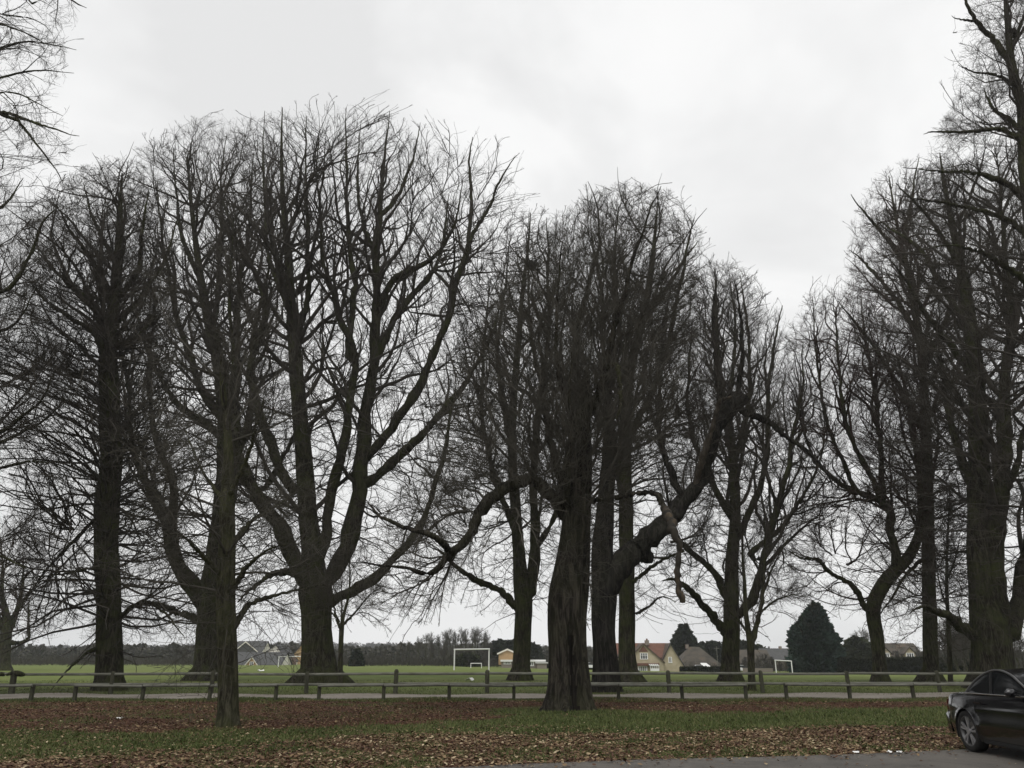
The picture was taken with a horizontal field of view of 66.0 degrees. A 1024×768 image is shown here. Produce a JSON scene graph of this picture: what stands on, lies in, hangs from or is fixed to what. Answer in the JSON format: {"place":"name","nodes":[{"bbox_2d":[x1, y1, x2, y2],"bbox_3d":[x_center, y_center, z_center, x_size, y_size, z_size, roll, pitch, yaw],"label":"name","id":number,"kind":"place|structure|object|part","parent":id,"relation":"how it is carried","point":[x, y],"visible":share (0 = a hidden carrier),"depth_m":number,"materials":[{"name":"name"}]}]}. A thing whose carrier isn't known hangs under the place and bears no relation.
{"place":"outdoors","nodes":[
{"label":"outdoors","id":0,"kind":"place"},
{"bbox_2d":[0,692,956,698],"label":"path","id":1,"kind":"structure","parent":0,"point":[527,695],"depth_m":33.80,"materials":[{"name":"grey asphalt"}]},
{"bbox_2d":[0,663,1007,767],"bbox_3d":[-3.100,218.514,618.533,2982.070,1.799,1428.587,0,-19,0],"label":"ground","id":2,"kind":"structure","parent":0,"point":[75,668],"depth_m":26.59,"materials":[{"name":"green plant"}]},
{"bbox_2d":[0,684,35,700],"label":"knee rail fence","id":3,"kind":"object","parent":2,"relation":"on","point":[32,692],"visible":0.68,"depth_m":29.41,"materials":[{"name":"wood"}]},
{"bbox_2d":[0,516,63,670],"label":"distant park tree","id":4,"kind":"object","parent":2,"relation":"on","point":[5,658],"visible":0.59,"depth_m":114.85,"materials":[{"name":"brown plant"}]},
{"bbox_2d":[0,164,85,634],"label":"tree","id":5,"kind":"object","parent":2,"relation":"on","point":[9,427],"visible":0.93,"depth_m":38.92,"materials":[{"name":"brown plant"}]},
{"bbox_2d":[0,0,85,510],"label":"overhanging tree","id":6,"kind":"object","parent":2,"relation":"on","point":[14,117],"visible":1,"depth_m":32.44,"materials":[{"name":"brown plant"}]},
{"bbox_2d":[0,142,252,690],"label":"lime tree","id":7,"kind":"object","parent":2,"relation":"on","point":[105,497],"visible":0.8,"depth_m":44.06,"materials":[{"name":"brown plant"}]},
{"bbox_2d":[72,684,278,700],"bbox_3d":[-12.628,11.777,29.721,7.572,0.890,0.593,1,-19,-2],"label":"knee rail fence","id":8,"kind":"object","parent":2,"relation":"on","point":[142,687],"visible":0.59,"depth_m":29.70,"materials":[{"name":"wood"}]},
{"bbox_2d":[78,109,331,681],"bbox_3d":[-24.438,-1.011,64.897,23.783,51.513,17.237,0,-19,0],"label":"spreading tree","id":9,"kind":"object","parent":2,"relation":"on","point":[201,656],"visible":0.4,"depth_m":64.84,"materials":[{"name":"brown plant"}]},
{"bbox_2d":[23,219,392,727],"bbox_3d":[-7.546,2.466,19.739,8.486,12.351,7.293,0,-19,0],"label":"young tree","id":10,"kind":"object","parent":2,"relation":"on","point":[227,619],"visible":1,"depth_m":19.20,"materials":[{"name":"brown plant"}]},
{"bbox_2d":[237,641,270,651],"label":"house","id":11,"kind":"structure","parent":2,"relation":"on","point":[246,645],"depth_m":264.07,"materials":[{"name":"tile"}]},
{"bbox_2d":[238,652,292,664],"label":"house","id":12,"kind":"structure","parent":2,"relation":"on","point":[255,659],"depth_m":230.98,"materials":[{"name":"stone"}]},
{"bbox_2d":[266,645,298,664],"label":"house","id":13,"kind":"structure","parent":2,"relation":"on","point":[274,647],"depth_m":243.16,"materials":[{"name":"stone"}]},
{"bbox_2d":[293,645,300,663],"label":"house","id":14,"kind":"structure","parent":2,"relation":"on","point":[298,652],"depth_m":269.58,"materials":[{"name":"brick"}]},
{"bbox_2d":[307,539,399,682],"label":"sapling","id":15,"kind":"object","parent":2,"relation":"on","point":[342,623],"visible":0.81,"depth_m":47.49,"materials":[{"name":"brown plant"}]},
{"bbox_2d":[348,648,365,665],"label":"conifer tree","id":16,"kind":"object","parent":2,"relation":"on","point":[357,654],"visible":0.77,"depth_m":187.95,"materials":[{"name":"green plant"}]},
{"bbox_2d":[155,89,565,682],"bbox_3d":[-11.193,-2.718,58.297,30.943,47.573,26.358,0,-19,0],"label":"many stemmed tree","id":17,"kind":"object","parent":2,"relation":"on","point":[283,278],"visible":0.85,"depth_m":56.16,"materials":[{"name":"brown plant"}]},
{"bbox_2d":[380,648,387,657],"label":"bare tree","id":18,"kind":"object","parent":2,"relation":"on","point":[385,652],"visible":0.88,"depth_m":222.20,"materials":[{"name":"brown plant"}]},
{"bbox_2d":[406,641,413,657],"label":"bare tree","id":19,"kind":"object","parent":2,"relation":"on","point":[409,647],"visible":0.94,"depth_m":227.09,"materials":[{"name":"brown plant"}]},
{"bbox_2d":[409,637,422,659],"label":"bare tree","id":20,"kind":"object","parent":2,"relation":"on","point":[415,647],"visible":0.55,"depth_m":235.00,"materials":[{"name":"brown plant"}]},
{"bbox_2d":[414,640,424,659],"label":"bare tree","id":21,"kind":"object","parent":2,"relation":"on","point":[417,647],"visible":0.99,"depth_m":225.62,"materials":[{"name":"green plant"}]},
{"bbox_2d":[419,634,430,659],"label":"bare tree","id":22,"kind":"object","parent":2,"relation":"on","point":[426,639],"visible":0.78,"depth_m":233.53,"materials":[{"name":"brown plant"}]},
{"bbox_2d":[427,636,434,664],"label":"bare tree","id":23,"kind":"object","parent":2,"relation":"on","point":[431,642],"visible":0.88,"depth_m":228.10,"materials":[{"name":"brown plant"}]},
{"bbox_2d":[425,632,436,658],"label":"bare tree","id":24,"kind":"object","parent":2,"relation":"on","point":[433,640],"visible":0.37,"depth_m":237.09,"materials":[{"name":"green plant"}]},
{"bbox_2d":[429,645,435,659],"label":"bare tree","id":25,"kind":"object","parent":2,"relation":"on","point":[432,650],"visible":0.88,"depth_m":212.62,"materials":[{"name":"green plant"}]},
{"bbox_2d":[434,635,442,656],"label":"bare tree","id":26,"kind":"object","parent":2,"relation":"on","point":[438,642],"visible":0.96,"depth_m":228.03,"materials":[{"name":"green plant"}]},
{"bbox_2d":[439,643,447,658],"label":"bare tree","id":27,"kind":"object","parent":2,"relation":"on","point":[443,652],"visible":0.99,"depth_m":212.84,"materials":[{"name":"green plant"}]},
{"bbox_2d":[435,631,451,659],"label":"bare tree","id":28,"kind":"object","parent":2,"relation":"on","point":[443,644],"visible":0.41,"depth_m":234.67,"materials":[{"name":"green plant"}]},
{"bbox_2d":[442,633,452,659],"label":"bare tree","id":29,"kind":"object","parent":2,"relation":"on","point":[446,641],"visible":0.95,"depth_m":225.72,"materials":[{"name":"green plant"}]},
{"bbox_2d":[445,629,454,658],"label":"bare tree","id":30,"kind":"object","parent":2,"relation":"on","point":[450,633],"visible":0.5,"depth_m":234.41,"materials":[{"name":"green plant"}]},
{"bbox_2d":[451,631,459,654],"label":"bare tree","id":31,"kind":"object","parent":2,"relation":"on","point":[456,638],"visible":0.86,"depth_m":229.94,"materials":[{"name":"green plant"}]},
{"bbox_2d":[456,626,468,653],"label":"bare tree","id":32,"kind":"object","parent":2,"relation":"on","point":[460,640],"visible":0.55,"depth_m":236.28,"materials":[{"name":"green plant"}]},
{"bbox_2d":[460,631,469,651],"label":"bare tree","id":33,"kind":"object","parent":2,"relation":"on","point":[465,640],"visible":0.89,"depth_m":228.56,"materials":[{"name":"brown plant"}]},
{"bbox_2d":[452,652,481,666],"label":"evergreen tree","id":34,"kind":"object","parent":2,"relation":"on","point":[461,659],"visible":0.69,"depth_m":191.27,"materials":[{"name":"green plant"}]},
{"bbox_2d":[453,648,489,669],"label":"football goal","id":35,"kind":"object","parent":2,"relation":"on","point":[488,649],"visible":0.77,"depth_m":101.50,"materials":[{"name":"white paint"}]},
{"bbox_2d":[467,627,478,653],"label":"bare tree","id":36,"kind":"object","parent":2,"relation":"on","point":[473,631],"visible":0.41,"depth_m":234.72,"materials":[{"name":"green plant"}]},
{"bbox_2d":[467,628,479,653],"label":"bare tree","id":37,"kind":"object","parent":2,"relation":"on","point":[475,635],"visible":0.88,"depth_m":230.39,"materials":[{"name":"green plant"}]},
{"bbox_2d":[0,696,948,702],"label":"grass","id":38,"kind":"structure","parent":2,"relation":"on","point":[241,699],"depth_m":29.73,"materials":[{"name":"green plant"}]},
{"bbox_2d":[4,696,946,699],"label":"path kerb","id":39,"kind":"structure","parent":2,"relation":"on","point":[607,696],"depth_m":31.87,"materials":[{"name":"concrete"}]},
{"bbox_2d":[0,696,952,742],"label":"fallen leaves","id":40,"kind":"object","parent":2,"relation":"on","point":[680,702],"visible":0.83,"depth_m":24.06,"materials":[{"name":"brown plant"}]},
{"bbox_2d":[472,626,483,655],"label":"bare tree","id":41,"kind":"object","parent":2,"relation":"on","point":[477,632],"visible":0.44,"depth_m":236.27,"materials":[{"name":"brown plant"}]},
{"bbox_2d":[0,679,964,694],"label":"grass","id":42,"kind":"structure","parent":2,"relation":"on","point":[424,687],"depth_m":40.11,"materials":[{"name":"green plant"}]},
{"bbox_2d":[479,646,486,658],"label":"bare tree","id":43,"kind":"object","parent":2,"relation":"on","point":[482,652],"visible":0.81,"depth_m":209.55,"materials":[{"name":"brown plant"}]},
{"bbox_2d":[479,630,488,658],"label":"bare tree","id":44,"kind":"object","parent":2,"relation":"on","point":[485,641],"visible":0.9,"depth_m":232.08,"materials":[{"name":"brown plant"}]},
{"bbox_2d":[485,640,497,659],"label":"bare tree","id":45,"kind":"object","parent":2,"relation":"on","point":[488,646],"visible":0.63,"depth_m":233.09,"materials":[{"name":"brown plant"}]},
{"bbox_2d":[0,669,983,693],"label":"post and rail fence","id":46,"kind":"object","parent":2,"relation":"on","point":[306,684],"visible":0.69,"depth_m":36.56,"materials":[{"name":"brown wood"}]},
{"bbox_2d":[0,670,24,676],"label":"fallen bough","id":47,"kind":"object","parent":46,"relation":"on","point":[19,673],"visible":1,"depth_m":35.74,"materials":[{"name":"brown plant"}]},
{"bbox_2d":[487,640,503,665],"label":"conifer tree","id":48,"kind":"object","parent":2,"relation":"on","point":[496,645],"visible":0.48,"depth_m":240.69,"materials":[{"name":"green plant"}]},
{"bbox_2d":[414,206,595,680],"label":"fork stemmed tree","id":49,"kind":"object","parent":2,"relation":"on","point":[520,603],"visible":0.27,"depth_m":60.71,"materials":[{"name":"brown plant"}]},
{"bbox_2d":[501,640,513,650],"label":"conifer tree","id":50,"kind":"object","parent":2,"relation":"on","point":[507,644],"visible":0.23,"depth_m":244.23,"materials":[{"name":"green plant"}]},
{"bbox_2d":[0,723,1018,767],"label":"fallen leaves","id":51,"kind":"object","parent":2,"relation":"on","point":[772,734],"visible":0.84,"depth_m":13.88,"materials":[{"name":"brown plant"}]},
{"bbox_2d":[11,652,1023,671],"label":"undergrowth","id":52,"kind":"object","parent":2,"relation":"on","point":[157,661],"visible":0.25,"depth_m":204.72,"materials":[{"name":"green plant"}]},
{"bbox_2d":[497,649,547,668],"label":"house","id":53,"kind":"structure","parent":2,"relation":"on","point":[505,658],"depth_m":177.12,"materials":[{"name":"brick"}]},
{"bbox_2d":[338,177,715,711],"bbox_3d":[1.041,0.743,27.728,13.250,20.716,6.929,0,-19,0],"label":"hollow tree","id":54,"kind":"object","parent":2,"relation":"on","point":[571,498],"visible":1,"depth_m":26.95,"materials":[{"name":"brown plant"}]},
{"bbox_2d":[317,683,747,699],"bbox_3d":[0.845,11.979,30.293,16.610,0.910,1.122,1,-19,-2],"label":"knee rail fence","id":55,"kind":"object","parent":2,"relation":"on","point":[618,686],"visible":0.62,"depth_m":30.20,"materials":[{"name":"brown wood"}]},
{"bbox_2d":[530,645,544,659],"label":"conifer tree","id":56,"kind":"object","parent":2,"relation":"on","point":[536,652],"visible":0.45,"depth_m":240.31,"materials":[{"name":"green plant"}]},
{"bbox_2d":[530,167,723,681],"bbox_3d":[8.680,1.984,57.382,14.574,37.751,12.720,0,-19,0],"label":"straight tree","id":57,"kind":"object","parent":2,"relation":"on","point":[627,661],"visible":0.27,"depth_m":55.55,"materials":[{"name":"brown plant"}]},
{"bbox_2d":[616,639,684,671],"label":"house","id":58,"kind":"structure","parent":2,"relation":"on","point":[657,656],"depth_m":189.37,"materials":[{"name":"beige brick"}]},
{"bbox_2d":[638,666,646,670],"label":"window","id":59,"kind":"structure","parent":58,"relation":"in","point":[641,668],"depth_m":187.99,"materials":[{"name":"white glass"}]},
{"bbox_2d":[640,653,647,658],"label":"window","id":60,"kind":"structure","parent":58,"relation":"in","point":[642,655],"depth_m":189.01,"materials":[{"name":"white glass"}]},
{"bbox_2d":[669,623,704,655],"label":"conifer tree","id":61,"kind":"object","parent":2,"relation":"on","point":[683,635],"visible":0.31,"depth_m":224.43,"materials":[{"name":"green plant"}]},
{"bbox_2d":[679,644,720,666],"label":"house","id":62,"kind":"structure","parent":2,"relation":"on","point":[688,654],"depth_m":203.32,"materials":[{"name":"brick"}]},
{"bbox_2d":[679,665,720,671],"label":"hedge","id":63,"kind":"object","parent":2,"relation":"on","point":[705,668],"visible":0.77,"depth_m":179.24,"materials":[{"name":"green"}]},
{"bbox_2d":[703,641,716,658],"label":"conifer tree","id":64,"kind":"object","parent":2,"relation":"on","point":[708,646],"visible":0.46,"depth_m":247.35,"materials":[{"name":"green plant"}]},
{"bbox_2d":[588,253,833,692],"bbox_3d":[9.173,3.761,42.174,13.533,24.390,7.252,0,-19,0],"label":"leaning tree","id":65,"kind":"object","parent":2,"relation":"on","point":[605,656],"visible":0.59,"depth_m":41.76,"materials":[{"name":"brown plant"}]},
{"bbox_2d":[714,641,721,663],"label":"conifer tree","id":66,"kind":"object","parent":2,"relation":"on","point":[718,653],"visible":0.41,"depth_m":246.95,"materials":[{"name":"green plant"}]},
{"bbox_2d":[740,639,746,649],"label":"evergreen tree","id":67,"kind":"object","parent":2,"relation":"on","point":[743,644],"visible":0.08,"depth_m":243.29,"materials":[{"name":"green plant"}]},
{"bbox_2d":[639,259,854,681],"bbox_3d":[17.761,5.488,61.295,16.083,33.935,13.915,0,-19,0],"label":"round crowned tree","id":68,"kind":"object","parent":2,"relation":"on","point":[728,629],"visible":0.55,"depth_m":58.76,"materials":[{"name":"brown plant"}]},
{"bbox_2d":[739,650,770,665],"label":"house","id":69,"kind":"structure","parent":2,"relation":"on","point":[742,654],"depth_m":226.39,"materials":[{"name":"brick"}]},
{"bbox_2d":[746,644,765,649],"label":"evergreen tree","id":70,"kind":"object","parent":2,"relation":"on","point":[757,646],"visible":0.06,"depth_m":240.47,"materials":[{"name":"green plant"}]},
{"bbox_2d":[742,667,772,671],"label":"garden wall","id":71,"kind":"structure","parent":2,"relation":"on","point":[763,669],"depth_m":174.90,"materials":[{"name":"brick"}]},
{"bbox_2d":[759,653,770,665],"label":"bare shrub","id":72,"kind":"object","parent":2,"relation":"on","point":[764,660],"visible":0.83,"depth_m":202.68,"materials":[{"name":"brown plant"}]},
{"bbox_2d":[768,657,777,666],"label":"bare shrub","id":73,"kind":"object","parent":2,"relation":"on","point":[772,661],"visible":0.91,"depth_m":193.12,"materials":[{"name":"brown plant"}]},
{"bbox_2d":[758,646,788,669],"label":"house","id":74,"kind":"structure","parent":2,"relation":"on","point":[779,652],"depth_m":235.91,"materials":[{"name":"brick"}]},
{"bbox_2d":[715,498,836,690],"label":"sapling","id":75,"kind":"object","parent":2,"relation":"on","point":[751,636],"visible":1,"depth_m":41.24,"materials":[{"name":"brown plant"}]},
{"bbox_2d":[775,660,792,672],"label":"football goal","id":76,"kind":"object","parent":2,"relation":"on","point":[783,660],"visible":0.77,"depth_m":148.99,"materials":[{"name":"white paint"}]},
{"bbox_2d":[784,601,846,672],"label":"cypress tree","id":77,"kind":"object","parent":2,"relation":"on","point":[816,647],"visible":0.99,"depth_m":166.06,"materials":[{"name":"green plant"}]},
{"bbox_2d":[841,635,871,657],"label":"evergreen tree","id":78,"kind":"object","parent":2,"relation":"on","point":[855,645],"visible":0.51,"depth_m":192.45,"materials":[{"name":"green plant"}]},
{"bbox_2d":[857,627,869,640],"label":"bare tree","id":79,"kind":"object","parent":2,"relation":"on","point":[865,634],"visible":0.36,"depth_m":218.55,"materials":[{"name":"grey plant"}]},
{"bbox_2d":[766,269,965,681],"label":"crooked tree","id":80,"kind":"object","parent":2,"relation":"on","point":[876,635],"visible":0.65,"depth_m":58.71,"materials":[{"name":"brown plant"}]},
{"bbox_2d":[783,683,970,699],"bbox_3d":[16.293,12.181,30.869,11.712,0.920,1.280,1,-19,-4],"label":"knee rail fence","id":81,"kind":"object","parent":2,"relation":"on","point":[849,693],"visible":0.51,"depth_m":30.91,"materials":[{"name":"wood"}]},
{"bbox_2d":[835,656,947,672],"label":"hedge","id":82,"kind":"object","parent":2,"relation":"on","point":[894,664],"visible":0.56,"depth_m":161.77,"materials":[{"name":"green plant"}]},
{"bbox_2d":[889,650,904,657],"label":"bare shrub","id":83,"kind":"object","parent":2,"relation":"on","point":[896,654],"visible":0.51,"depth_m":188.94,"materials":[{"name":"brown plant"}]},
{"bbox_2d":[885,643,921,656],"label":"house","id":84,"kind":"structure","parent":2,"relation":"on","point":[906,650],"depth_m":207.53,"materials":[{"name":"brown paint"}]},
{"bbox_2d":[914,645,922,656],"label":"bare tree","id":85,"kind":"object","parent":2,"relation":"on","point":[918,653],"visible":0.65,"depth_m":194.05,"materials":[{"name":"brown plant"}]},
{"bbox_2d":[828,156,1013,681],"bbox_3d":[32.960,0.113,62.831,15.266,45.308,12.485,-8,-21,21],"label":"pole trunked tree","id":86,"kind":"object","parent":2,"relation":"on","point":[931,661],"visible":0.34,"depth_m":61.38,"materials":[{"name":"brown plant"}]},
{"bbox_2d":[834,135,1023,687],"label":"great tree","id":87,"kind":"object","parent":2,"relation":"on","point":[992,631],"visible":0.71,"depth_m":47.59,"materials":[{"name":"brown plant"}]},
{"bbox_2d":[918,481,967,681],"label":"sapling","id":88,"kind":"object","parent":2,"relation":"on","point":[949,659],"visible":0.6,"depth_m":48.88,"materials":[{"name":"brown plant"}]},
{"bbox_2d":[938,622,947,668],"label":"bare tree","id":89,"kind":"object","parent":2,"relation":"on","point":[944,655],"visible":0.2,"depth_m":142.49,"materials":[{"name":"brown plant"}]},
{"bbox_2d":[866,0,1023,578],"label":"edge tree","id":90,"kind":"object","parent":2,"relation":"on","point":[1014,83],"visible":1,"depth_m":37.85,"materials":[{"name":"brown plant"}]},
{"bbox_2d":[1004,26,1017,37],"bbox_3d":[26.177,-18.430,41.389,0.767,0.558,0.778,0,-19,0],"label":"bird nest","id":91,"kind":"object","parent":90,"relation":"on","point":[1013,32],"visible":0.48,"depth_m":41.23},
{"bbox_2d":[939,618,960,671],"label":"bare tree","id":92,"kind":"object","parent":2,"relation":"on","point":[945,637],"visible":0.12,"depth_m":138.56,"materials":[{"name":"brown plant"}]},
{"bbox_2d":[939,635,966,671],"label":"bare shrub","id":93,"kind":"object","parent":2,"relation":"on","point":[956,659],"visible":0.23,"depth_m":113.19,"materials":[{"name":"brown plant"}]},
{"bbox_2d":[941,642,970,671],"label":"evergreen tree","id":94,"kind":"object","parent":2,"relation":"on","point":[954,668],"visible":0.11,"depth_m":139.91,"materials":[{"name":"green plant"}]},
{"bbox_2d":[944,613,970,671],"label":"bare tree","id":95,"kind":"object","parent":2,"relation":"on","point":[964,668],"visible":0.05,"depth_m":131.90,"materials":[{"name":"brown plant"}]},
{"bbox_2d":[951,614,970,663],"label":"bare tree","id":96,"kind":"object","parent":2,"relation":"on","point":[968,659],"visible":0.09,"depth_m":128.45,"materials":[{"name":"brown plant"}]},
{"bbox_2d":[952,632,970,671],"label":"bare tree","id":97,"kind":"object","parent":2,"relation":"on","point":[955,652],"visible":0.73,"depth_m":109.03,"materials":[{"name":"brown plant"}]},
{"bbox_2d":[1013,634,1023,666],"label":"bare tree","id":98,"kind":"object","parent":2,"relation":"on","point":[1018,650],"visible":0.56,"depth_m":122.94,"materials":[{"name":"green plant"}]},
{"bbox_2d":[1015,641,1022,667],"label":"bare tree","id":99,"kind":"object","parent":2,"relation":"on","point":[1018,662],"visible":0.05,"depth_m":131.96,"materials":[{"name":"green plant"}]},
{"bbox_2d":[0,0,1023,650],"label":"sky","id":100,"kind":"structure","parent":0,"point":[770,115],"materials":[{"name":"white"}]},
{"bbox_2d":[443,748,1023,767],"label":"road","id":101,"kind":"structure","parent":0,"point":[969,759],"depth_m":11.94,"materials":[{"name":"grey asphalt"}]},
{"bbox_2d":[946,668,1023,751],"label":"black car","id":102,"kind":"object","parent":101,"relation":"on","point":[985,709],"visible":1,"depth_m":12.84,"materials":[{"name":"black paint"}]},
{"bbox_3d":[7.879,4.830,12.745,0.123,0.385,1.850,0,-19,0],"label":"side window","id":103,"kind":"part","parent":102,"relation":"part of","materials":[{"name":"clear glass"}]},
{"bbox_3d":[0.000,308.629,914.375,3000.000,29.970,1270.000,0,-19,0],"label":"hills","id":104,"kind":"structure","parent":0,"visible":0},
{"bbox_2d":[11,641,1023,666],"bbox_3d":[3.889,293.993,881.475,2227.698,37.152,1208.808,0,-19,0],"label":"woods","id":105,"kind":"object","parent":104,"relation":"on","point":[42,650],"visible":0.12,"depth_m":321.68,"materials":[{"name":"plant"}]}
]}

